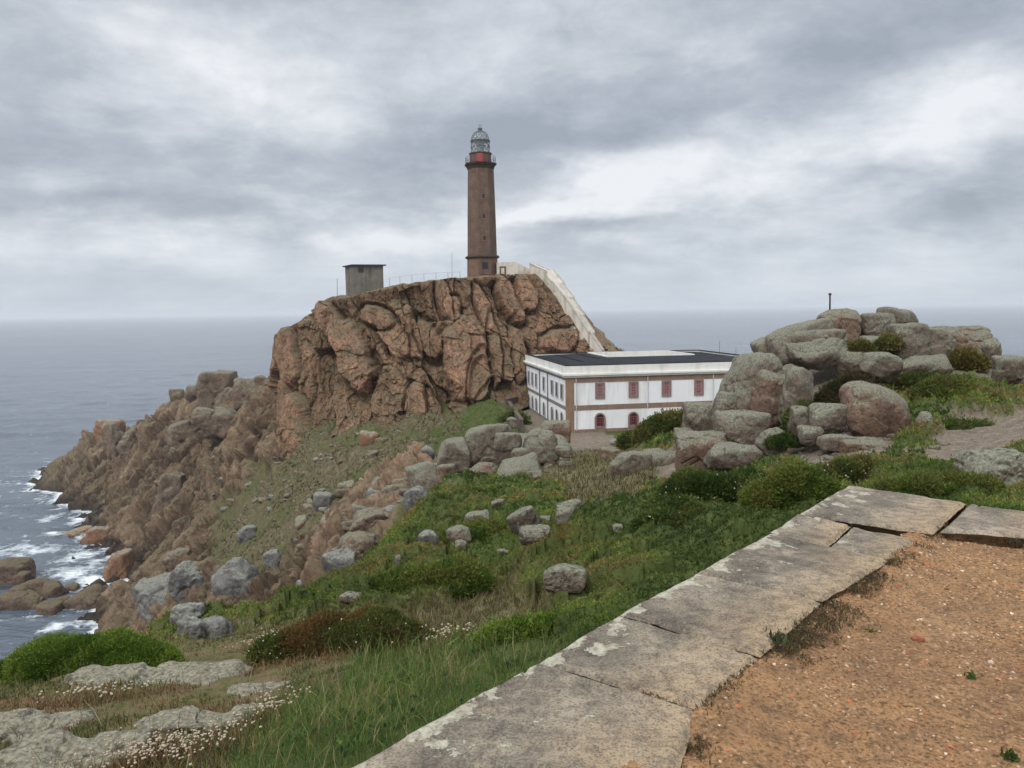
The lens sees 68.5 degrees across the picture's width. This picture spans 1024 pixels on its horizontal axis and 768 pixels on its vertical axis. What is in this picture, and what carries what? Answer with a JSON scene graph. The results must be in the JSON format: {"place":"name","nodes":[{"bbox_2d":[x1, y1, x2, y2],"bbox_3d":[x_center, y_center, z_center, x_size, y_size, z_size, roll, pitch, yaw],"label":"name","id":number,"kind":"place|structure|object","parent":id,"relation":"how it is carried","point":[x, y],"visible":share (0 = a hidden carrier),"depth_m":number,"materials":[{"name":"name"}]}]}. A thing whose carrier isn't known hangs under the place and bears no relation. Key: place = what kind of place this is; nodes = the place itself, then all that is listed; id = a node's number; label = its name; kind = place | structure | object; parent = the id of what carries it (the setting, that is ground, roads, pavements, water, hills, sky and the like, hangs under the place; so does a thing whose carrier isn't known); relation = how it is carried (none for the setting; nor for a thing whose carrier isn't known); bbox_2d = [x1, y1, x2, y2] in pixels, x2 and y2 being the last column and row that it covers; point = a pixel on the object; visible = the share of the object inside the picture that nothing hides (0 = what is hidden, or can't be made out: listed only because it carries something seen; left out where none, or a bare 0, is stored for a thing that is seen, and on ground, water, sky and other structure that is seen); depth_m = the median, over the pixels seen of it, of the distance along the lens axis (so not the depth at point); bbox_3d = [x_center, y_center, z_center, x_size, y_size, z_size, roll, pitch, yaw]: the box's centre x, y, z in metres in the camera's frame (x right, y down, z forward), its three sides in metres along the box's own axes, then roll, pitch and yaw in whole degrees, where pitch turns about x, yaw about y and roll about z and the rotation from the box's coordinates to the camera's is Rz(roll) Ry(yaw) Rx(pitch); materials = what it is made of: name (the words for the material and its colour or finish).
{"place":"outdoors","nodes":[
{"label":"outdoors","id":0,"kind":"place"},
{"bbox_2d":[267,273,619,458],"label":"cliff","id":1,"kind":"structure","parent":0,"point":[391,355],"depth_m":120.64,"materials":[{"name":"brown stone"}]},
{"bbox_2d":[342,264,385,295],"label":"concrete hut","id":2,"kind":"object","parent":1,"relation":"on","point":[361,278],"visible":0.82,"depth_m":126.12,"materials":[{"name":"grey concrete"}]},
{"bbox_2d":[465,125,498,276],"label":"lighthouse","id":3,"kind":"object","parent":1,"relation":"on","point":[482,257],"visible":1,"depth_m":129.83,"materials":[{"name":"stone"}]},
{"bbox_2d":[497,262,604,351],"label":"covered stairway","id":4,"kind":"object","parent":1,"relation":"on","point":[554,282],"visible":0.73,"depth_m":127.65,"materials":[{"name":"white paint"}]},
{"bbox_2d":[0,348,1023,767],"bbox_3d":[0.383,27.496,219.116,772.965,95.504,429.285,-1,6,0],"label":"terrain","id":5,"kind":"structure","parent":0,"point":[118,496],"depth_m":66.42,"materials":[{"name":"green plant"}]},
{"bbox_2d":[0,707,97,743],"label":"rock outcrop","id":6,"kind":"object","parent":5,"relation":"on","point":[21,720],"visible":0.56,"depth_m":6.36,"materials":[{"name":"stone"}]},
{"bbox_2d":[0,728,158,767],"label":"rock outcrop","id":7,"kind":"object","parent":5,"relation":"on","point":[49,745],"visible":0.78,"depth_m":5.24,"materials":[{"name":"stone"}]},
{"bbox_2d":[0,625,187,686],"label":"shrub","id":8,"kind":"object","parent":5,"relation":"on","point":[40,655],"visible":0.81,"depth_m":8.41,"materials":[{"name":"green plant"}]},
{"bbox_2d":[0,674,196,707],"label":"sea pink","id":9,"kind":"object","parent":5,"relation":"on","point":[103,692],"depth_m":7.24,"materials":[{"name":"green plant"}]},
{"bbox_2d":[101,421,124,458],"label":"boulder","id":10,"kind":"object","parent":5,"relation":"on","point":[113,433],"visible":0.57,"depth_m":252.11,"materials":[{"name":"stone"}]},
{"bbox_2d":[103,548,134,580],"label":"boulder","id":11,"kind":"object","parent":5,"relation":"on","point":[120,564],"visible":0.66,"depth_m":172.14,"materials":[{"name":"orange stone"}]},
{"bbox_2d":[132,572,170,621],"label":"boulder","id":12,"kind":"object","parent":5,"relation":"on","point":[147,593],"visible":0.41,"depth_m":96.95,"materials":[{"name":"grey stone"}]},
{"bbox_2d":[60,659,253,687],"bbox_3d":[-3.835,3.278,7.912,2.025,0.469,0.846,-1,6,0],"label":"rock outcrop","id":13,"kind":"object","parent":5,"relation":"on","point":[143,670],"visible":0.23,"depth_m":8.03,"materials":[{"name":"stone"}]},
{"bbox_2d":[151,472,185,516],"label":"boulder","id":14,"kind":"object","parent":5,"relation":"on","point":[170,485],"visible":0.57,"depth_m":190.92,"materials":[{"name":"stone"}]},
{"bbox_2d":[29,695,314,767],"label":"sea pink","id":15,"kind":"object","parent":5,"relation":"on","point":[142,758],"depth_m":5.02,"materials":[{"name":"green plant"}]},
{"bbox_2d":[0,602,358,767],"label":"short turf","id":16,"kind":"structure","parent":5,"relation":"on","point":[81,726],"depth_m":7.00,"materials":[{"name":"green plant"}]},
{"bbox_2d":[166,419,193,450],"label":"boulder","id":17,"kind":"object","parent":5,"relation":"on","point":[180,432],"visible":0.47,"depth_m":213.47,"materials":[{"name":"stone"}]},
{"bbox_2d":[168,560,204,603],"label":"boulder","id":18,"kind":"object","parent":5,"relation":"on","point":[184,575],"visible":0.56,"depth_m":93.25,"materials":[{"name":"grey stone"}]},
{"bbox_2d":[170,602,204,623],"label":"boulder","id":19,"kind":"object","parent":5,"relation":"on","point":[186,609],"visible":0.66,"depth_m":14.85,"materials":[{"name":"grey stone"}]},
{"bbox_2d":[176,616,205,638],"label":"boulder","id":20,"kind":"object","parent":5,"relation":"on","point":[194,627],"visible":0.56,"depth_m":12.57,"materials":[{"name":"grey stone"}]},
{"bbox_2d":[134,705,251,733],"bbox_3d":[-2.521,2.804,5.991,0.980,0.439,0.475,-1,6,0],"label":"rock outcrop","id":21,"kind":"object","parent":5,"relation":"on","point":[170,717],"visible":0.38,"depth_m":5.88,"materials":[{"name":"stone"}]},
{"bbox_2d":[191,407,218,438],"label":"boulder","id":22,"kind":"object","parent":5,"relation":"on","point":[201,418],"visible":0.82,"depth_m":191.30,"materials":[{"name":"stone"}]},
{"bbox_2d":[195,370,237,408],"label":"boulder","id":23,"kind":"object","parent":5,"relation":"on","point":[210,386],"visible":0.49,"depth_m":204.84,"materials":[{"name":"stone"}]},
{"bbox_2d":[202,615,233,638],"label":"boulder","id":24,"kind":"object","parent":5,"relation":"on","point":[218,625],"visible":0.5,"depth_m":12.75,"materials":[{"name":"grey stone"}]},
{"bbox_2d":[206,406,236,438],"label":"boulder","id":25,"kind":"object","parent":5,"relation":"on","point":[222,417],"visible":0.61,"depth_m":191.11,"materials":[{"name":"stone"}]},
{"bbox_2d":[211,556,258,597],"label":"boulder","id":26,"kind":"object","parent":5,"relation":"on","point":[234,576],"visible":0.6,"depth_m":77.37,"materials":[{"name":"grey stone"}]},
{"bbox_2d":[232,377,254,411],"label":"boulder","id":27,"kind":"object","parent":5,"relation":"on","point":[243,389],"visible":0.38,"depth_m":190.56,"materials":[{"name":"stone"}]},
{"bbox_2d":[227,681,291,695],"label":"rock outcrop","id":28,"kind":"object","parent":5,"relation":"on","point":[246,687],"visible":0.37,"depth_m":7.19,"materials":[{"name":"stone"}]},
{"bbox_2d":[216,685,320,738],"bbox_3d":[-1.814,2.450,5.668,0.760,0.461,0.893,-1,6,0],"label":"sea pink","id":29,"kind":"object","parent":5,"relation":"on","point":[263,707],"depth_m":5.58,"materials":[{"name":"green plant"}]},
{"bbox_2d":[242,619,304,666],"bbox_3d":[-2.542,3.182,8.916,1.324,0.768,0.912,-1,6,0],"label":"shrub","id":30,"kind":"object","parent":5,"relation":"on","point":[261,648],"visible":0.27,"depth_m":8.70,"materials":[{"name":"green plant"}]},
{"bbox_2d":[0,570,568,767],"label":"straw","id":31,"kind":"object","parent":5,"relation":"on","point":[264,669],"visible":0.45,"depth_m":5.83,"materials":[{"name":"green plant"}]},
{"bbox_2d":[321,548,356,574],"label":"boulder","id":32,"kind":"object","parent":5,"relation":"on","point":[338,558],"visible":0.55,"depth_m":47.11,"materials":[{"name":"grey stone"}]},
{"bbox_2d":[270,602,435,663],"bbox_3d":[-1.826,3.049,8.816,2.175,0.986,0.994,-1,6,0],"label":"shrub","id":33,"kind":"object","parent":5,"relation":"on","point":[318,629],"visible":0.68,"depth_m":8.60,"materials":[{"name":"green plant"}]},
{"bbox_2d":[337,530,377,559],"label":"boulder","id":34,"kind":"object","parent":5,"relation":"on","point":[359,543],"visible":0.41,"depth_m":53.30,"materials":[{"name":"stone"}]},
{"bbox_2d":[349,507,388,531],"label":"boulder","id":35,"kind":"object","parent":5,"relation":"on","point":[365,519],"visible":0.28,"depth_m":58.97,"materials":[{"name":"stone"}]},
{"bbox_2d":[229,628,550,758],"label":"broad leaf herbs","id":36,"kind":"object","parent":5,"relation":"on","point":[349,746],"visible":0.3,"depth_m":4.72,"materials":[{"name":"plant"}]},
{"bbox_2d":[214,601,581,767],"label":"grass","id":37,"kind":"structure","parent":5,"relation":"on","point":[381,658],"depth_m":5.27,"materials":[{"name":"green plant"}]},
{"bbox_2d":[210,347,623,566],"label":"scree herbs","id":38,"kind":"object","parent":5,"relation":"on","point":[290,463],"visible":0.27,"depth_m":102.80,"materials":[{"name":"green plant"}]},
{"bbox_2d":[405,461,437,490],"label":"boulder","id":39,"kind":"object","parent":5,"relation":"on","point":[424,474],"visible":0.51,"depth_m":50.24,"materials":[{"name":"stone"}]},
{"bbox_2d":[369,551,500,601],"bbox_3d":[-1.583,3.837,15.002,2.738,0.971,1.544,-1,6,0],"label":"shrub","id":40,"kind":"object","parent":5,"relation":"on","point":[460,575],"visible":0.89,"depth_m":14.71,"materials":[{"name":"green plant"}]},
{"bbox_2d":[437,437,470,472],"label":"boulder","id":41,"kind":"object","parent":5,"relation":"on","point":[455,451],"visible":0.79,"depth_m":52.51,"materials":[{"name":"stone"}]},
{"bbox_2d":[433,513,508,546],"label":"shrub","id":42,"kind":"object","parent":5,"relation":"on","point":[478,528],"visible":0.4,"depth_m":24.55,"materials":[{"name":"green plant"}]},
{"bbox_2d":[464,423,511,467],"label":"boulder","id":43,"kind":"object","parent":5,"relation":"on","point":[479,441],"visible":0.45,"depth_m":53.24,"materials":[{"name":"stone"}]},
{"bbox_2d":[493,432,521,463],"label":"boulder","id":44,"kind":"object","parent":5,"relation":"on","point":[505,444],"visible":0.72,"depth_m":52.92,"materials":[{"name":"stone"}]},
{"bbox_2d":[465,607,556,648],"bbox_3d":[0.276,2.538,7.418,1.500,0.662,0.701,-1,6,0],"label":"shrub","id":45,"kind":"object","parent":5,"relation":"on","point":[539,621],"visible":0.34,"depth_m":7.32,"materials":[{"name":"green plant"}]},
{"bbox_2d":[496,452,541,477],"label":"boulder","id":46,"kind":"object","parent":5,"relation":"on","point":[529,462],"visible":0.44,"depth_m":49.50,"materials":[{"name":"stone"}]},
{"bbox_2d":[384,444,658,650],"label":"dry grass","id":47,"kind":"structure","parent":5,"relation":"on","point":[502,592],"depth_m":14.17,"materials":[{"name":"plant"}]},
{"bbox_2d":[506,506,540,533],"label":"boulder","id":48,"kind":"object","parent":5,"relation":"on","point":[521,517],"visible":0.71,"depth_m":23.58,"materials":[{"name":"stone"}]},
{"bbox_2d":[519,524,549,546],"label":"boulder","id":49,"kind":"object","parent":5,"relation":"on","point":[528,534],"visible":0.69,"depth_m":19.05,"materials":[{"name":"stone"}]},
{"bbox_2d":[522,428,559,463],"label":"boulder","id":50,"kind":"object","parent":5,"relation":"on","point":[540,443],"visible":0.74,"depth_m":53.59,"materials":[{"name":"stone"}]},
{"bbox_2d":[543,563,586,593],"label":"boulder","id":51,"kind":"object","parent":5,"relation":"on","point":[570,578],"visible":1,"depth_m":8.53,"materials":[{"name":"stone"}]},
{"bbox_2d":[555,499,581,524],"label":"boulder","id":52,"kind":"object","parent":5,"relation":"on","point":[564,510],"visible":0.71,"depth_m":22.89,"materials":[{"name":"stone"}]},
{"bbox_2d":[138,369,1023,662],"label":"heath","id":53,"kind":"object","parent":5,"relation":"on","point":[600,619],"visible":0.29,"depth_m":15.23,"materials":[{"name":"green plant"}]},
{"bbox_2d":[608,450,651,477],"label":"boulder","id":54,"kind":"object","parent":5,"relation":"on","point":[622,462],"visible":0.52,"depth_m":38.28,"materials":[{"name":"stone"}]},
{"bbox_2d":[523,350,739,432],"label":"white house","id":55,"kind":"structure","parent":5,"relation":"on","point":[602,391],"depth_m":95.70,"materials":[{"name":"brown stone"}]},
{"bbox_2d":[628,407,682,448],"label":"shrub","id":56,"kind":"object","parent":5,"relation":"on","point":[649,428],"visible":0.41,"depth_m":47.65,"materials":[{"name":"green plant"}]},
{"bbox_2d":[628,492,715,532],"bbox_3d":[3.867,3.147,16.838,2.347,1.418,1.528,-3,6,-22],"label":"shrub","id":57,"kind":"object","parent":5,"relation":"on","point":[677,510],"visible":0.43,"depth_m":16.67,"materials":[{"name":"green plant"}]},
{"bbox_2d":[352,486,1023,767],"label":"stone wall","id":58,"kind":"structure","parent":5,"relation":"on","point":[585,702],"depth_m":3.32,"materials":[{"name":"stone"}]},
{"bbox_2d":[641,521,1023,765],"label":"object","id":59,"kind":"object","parent":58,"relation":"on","point":[804,634],"visible":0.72,"depth_m":3.58,"materials":[{"name":"green plant"}]},
{"bbox_2d":[681,401,713,430],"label":"boulder","id":60,"kind":"object","parent":5,"relation":"on","point":[697,416],"visible":0.5,"depth_m":38.28,"materials":[{"name":"stone"}]},
{"bbox_2d":[674,430,731,471],"bbox_3d":[8.488,3.067,33.565,2.534,1.925,2.099,-1,6,0],"label":"boulder","id":61,"kind":"object","parent":5,"relation":"on","point":[693,447],"visible":0.63,"depth_m":32.74,"materials":[{"name":"brown stone"}]},
{"bbox_2d":[644,463,767,505],"bbox_3d":[5.278,2.790,19.094,3.858,1.624,1.887,-1,6,0],"label":"shrub","id":62,"kind":"object","parent":5,"relation":"on","point":[707,484],"visible":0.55,"depth_m":18.67,"materials":[{"name":"green plant"}]},
{"bbox_2d":[711,391,736,421],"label":"boulder","id":63,"kind":"object","parent":5,"relation":"on","point":[724,400],"visible":0.59,"depth_m":34.77,"materials":[{"name":"stone"}]},
{"bbox_2d":[703,442,762,468],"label":"boulder","id":64,"kind":"object","parent":5,"relation":"on","point":[723,455],"visible":0.87,"depth_m":31.31,"materials":[{"name":"stone"}]},
{"bbox_2d":[713,409,770,444],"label":"boulder","id":65,"kind":"object","parent":5,"relation":"on","point":[744,426],"visible":0.62,"depth_m":33.14,"materials":[{"name":"stone"}]},
{"bbox_2d":[718,352,784,409],"bbox_3d":[12.029,0.486,37.086,3.397,4.180,2.957,-1,6,0],"label":"boulder","id":66,"kind":"object","parent":5,"relation":"on","point":[738,380],"visible":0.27,"depth_m":35.99,"materials":[{"name":"stone"}]},
{"bbox_2d":[750,369,784,427],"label":"boulder","id":67,"kind":"object","parent":5,"relation":"on","point":[766,391],"visible":0.48,"depth_m":35.13,"materials":[{"name":"brown stone"}]},
{"bbox_2d":[763,429,808,450],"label":"shrub","id":68,"kind":"object","parent":5,"relation":"on","point":[783,439],"visible":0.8,"depth_m":30.93,"materials":[{"name":"green plant"}]},
{"bbox_2d":[736,458,846,511],"bbox_3d":[4.159,1.486,11.072,1.708,0.860,0.940,-1,6,0],"label":"shrub","id":69,"kind":"object","parent":5,"relation":"on","point":[788,483],"visible":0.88,"depth_m":10.85,"materials":[{"name":"green plant"}]},
{"bbox_2d":[777,367,813,424],"bbox_3d":[13.101,0.596,34.716,1.585,2.836,1.606,-1,6,0],"label":"boulder","id":70,"kind":"object","parent":5,"relation":"on","point":[797,384],"visible":0.68,"depth_m":34.12,"materials":[{"name":"stone"}]},
{"bbox_2d":[788,405,808,435],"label":"boulder","id":71,"kind":"object","parent":5,"relation":"on","point":[798,415],"visible":0.67,"depth_m":30.72,"materials":[{"name":"stone"}]},
{"bbox_2d":[765,318,834,364],"bbox_3d":[15.424,-2.307,40.262,3.481,2.458,2.328,-1,6,0],"label":"boulder","id":72,"kind":"object","parent":5,"relation":"on","point":[777,340],"visible":0.48,"depth_m":39.63,"materials":[{"name":"stone"}]},
{"bbox_2d":[797,425,824,446],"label":"boulder","id":73,"kind":"object","parent":5,"relation":"on","point":[808,435],"visible":0.87,"depth_m":29.82,"materials":[{"name":"stone"}]},
{"bbox_2d":[785,337,847,370],"bbox_3d":[15.829,-1.577,38.759,3.031,1.750,2.175,-1,6,0],"label":"boulder","id":74,"kind":"object","parent":5,"relation":"on","point":[820,354],"visible":0.84,"depth_m":38.11,"materials":[{"name":"stone"}]},
{"bbox_2d":[791,329,845,342],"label":"boulder","id":75,"kind":"object","parent":5,"relation":"on","point":[803,336],"visible":0.45,"depth_m":38.63,"materials":[{"name":"stone"}]},
{"bbox_2d":[614,531,1023,767],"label":"gravel terrace","id":76,"kind":"structure","parent":5,"relation":"on","point":[753,698],"depth_m":3.07,"materials":[{"name":"brown gravel"}]},
{"bbox_2d":[808,403,847,434],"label":"boulder","id":77,"kind":"object","parent":5,"relation":"on","point":[829,418],"visible":0.85,"depth_m":30.17,"materials":[{"name":"stone"}]},
{"bbox_2d":[816,308,862,341],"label":"boulder","id":78,"kind":"object","parent":5,"relation":"on","point":[849,321],"visible":0.52,"depth_m":39.80,"materials":[{"name":"grey stone"}]},
{"bbox_2d":[813,367,884,403],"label":"shrub","id":79,"kind":"object","parent":5,"relation":"on","point":[828,392],"visible":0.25,"depth_m":35.12,"materials":[{"name":"green plant"}]},
{"bbox_2d":[836,351,866,374],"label":"boulder","id":80,"kind":"object","parent":5,"relation":"on","point":[848,360],"visible":0.46,"depth_m":37.55,"materials":[{"name":"stone"}]},
{"bbox_2d":[820,449,883,485],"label":"shrub","id":81,"kind":"object","parent":5,"relation":"on","point":[853,468],"visible":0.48,"depth_m":13.79,"materials":[{"name":"green plant"}]},
{"bbox_2d":[837,436,886,453],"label":"boulder","id":82,"kind":"object","parent":5,"relation":"on","point":[849,445],"visible":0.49,"depth_m":28.42,"materials":[{"name":"grey stone"}]},
{"bbox_2d":[839,380,910,436],"bbox_3d":[14.788,1.175,30.746,2.777,2.624,2.245,-1,6,0],"label":"boulder","id":83,"kind":"object","parent":5,"relation":"on","point":[875,410],"visible":0.85,"depth_m":29.85,"materials":[{"name":"brown stone"}]},
{"bbox_2d":[860,312,895,335],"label":"boulder","id":84,"kind":"object","parent":5,"relation":"on","point":[875,324],"visible":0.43,"depth_m":40.24,"materials":[{"name":"stone"}]},
{"bbox_2d":[859,352,902,383],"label":"boulder","id":85,"kind":"object","parent":5,"relation":"on","point":[886,367],"visible":0.97,"depth_m":36.02,"materials":[{"name":"stone"}]},
{"bbox_2d":[873,329,906,354],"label":"shrub","id":86,"kind":"object","parent":5,"relation":"on","point":[889,341],"visible":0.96,"depth_m":38.08,"materials":[{"name":"green plant"}]},
{"bbox_2d":[883,322,930,359],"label":"boulder","id":87,"kind":"object","parent":5,"relation":"on","point":[916,337],"visible":0.5,"depth_m":38.22,"materials":[{"name":"stone"}]},
{"bbox_2d":[890,368,952,391],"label":"shrub","id":88,"kind":"object","parent":5,"relation":"on","point":[899,382],"visible":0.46,"depth_m":37.20,"materials":[{"name":"green plant"}]},
{"bbox_2d":[899,354,952,374],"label":"boulder","id":89,"kind":"object","parent":5,"relation":"on","point":[929,363],"visible":0.6,"depth_m":37.45,"materials":[{"name":"stone"}]},
{"bbox_2d":[870,462,1006,498],"bbox_3d":[5.225,1.258,9.219,1.756,0.545,0.831,-1,6,0],"label":"shrub","id":90,"kind":"object","parent":5,"relation":"on","point":[927,484],"visible":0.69,"depth_m":9.06,"materials":[{"name":"green plant"}]},
{"bbox_2d":[929,326,956,356],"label":"boulder","id":91,"kind":"object","parent":5,"relation":"on","point":[942,340],"visible":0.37,"depth_m":38.89,"materials":[{"name":"stone"}]},
{"bbox_2d":[905,372,982,402],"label":"shrub","id":92,"kind":"object","parent":5,"relation":"on","point":[938,386],"visible":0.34,"depth_m":34.95,"materials":[{"name":"green plant"}]},
{"bbox_2d":[911,414,996,429],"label":"shrub","id":93,"kind":"object","parent":5,"relation":"on","point":[956,423],"visible":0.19,"depth_m":31.00,"materials":[{"name":"green plant"}]},
{"bbox_2d":[935,325,992,353],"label":"boulder","id":94,"kind":"object","parent":5,"relation":"on","point":[974,335],"visible":0.27,"depth_m":40.08,"materials":[{"name":"grey stone"}]},
{"bbox_2d":[946,343,991,371],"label":"shrub","id":95,"kind":"object","parent":5,"relation":"on","point":[970,358],"visible":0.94,"depth_m":38.46,"materials":[{"name":"green plant"}]},
{"bbox_2d":[953,447,1023,486],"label":"boulder","id":96,"kind":"object","parent":5,"relation":"on","point":[1006,465],"visible":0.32,"depth_m":9.58,"materials":[{"name":"stone"}]},
{"bbox_2d":[991,355,1023,385],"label":"boulder","id":97,"kind":"object","parent":5,"relation":"on","point":[1010,368],"visible":0.73,"depth_m":36.11,"materials":[{"name":"stone"}]},
{"bbox_2d":[0,304,1023,660],"bbox_3d":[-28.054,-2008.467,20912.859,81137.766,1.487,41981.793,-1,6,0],"label":"sea","id":98,"kind":"structure","parent":0,"point":[64,382],"depth_m":923.38,"materials":[{"name":"liquid"}]},
{"bbox_2d":[0,557,35,584],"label":"sea rock","id":99,"kind":"object","parent":98,"relation":"in","point":[11,568],"visible":0.58,"depth_m":170.17,"materials":[{"name":"brown stone"}]},
{"bbox_2d":[0,584,45,610],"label":"sea rock","id":100,"kind":"object","parent":98,"relation":"in","point":[21,597],"visible":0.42,"depth_m":154.77,"materials":[{"name":"brown stone"}]},
{"bbox_2d":[63,584,104,608],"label":"sea rock","id":101,"kind":"object","parent":98,"relation":"in","point":[87,597],"visible":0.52,"depth_m":154.75,"materials":[{"name":"brown stone"}]},
{"bbox_2d":[0,0,1023,317],"label":"sky","id":102,"kind":"structure","parent":0,"point":[158,157],"materials":[{"name":"grey"}]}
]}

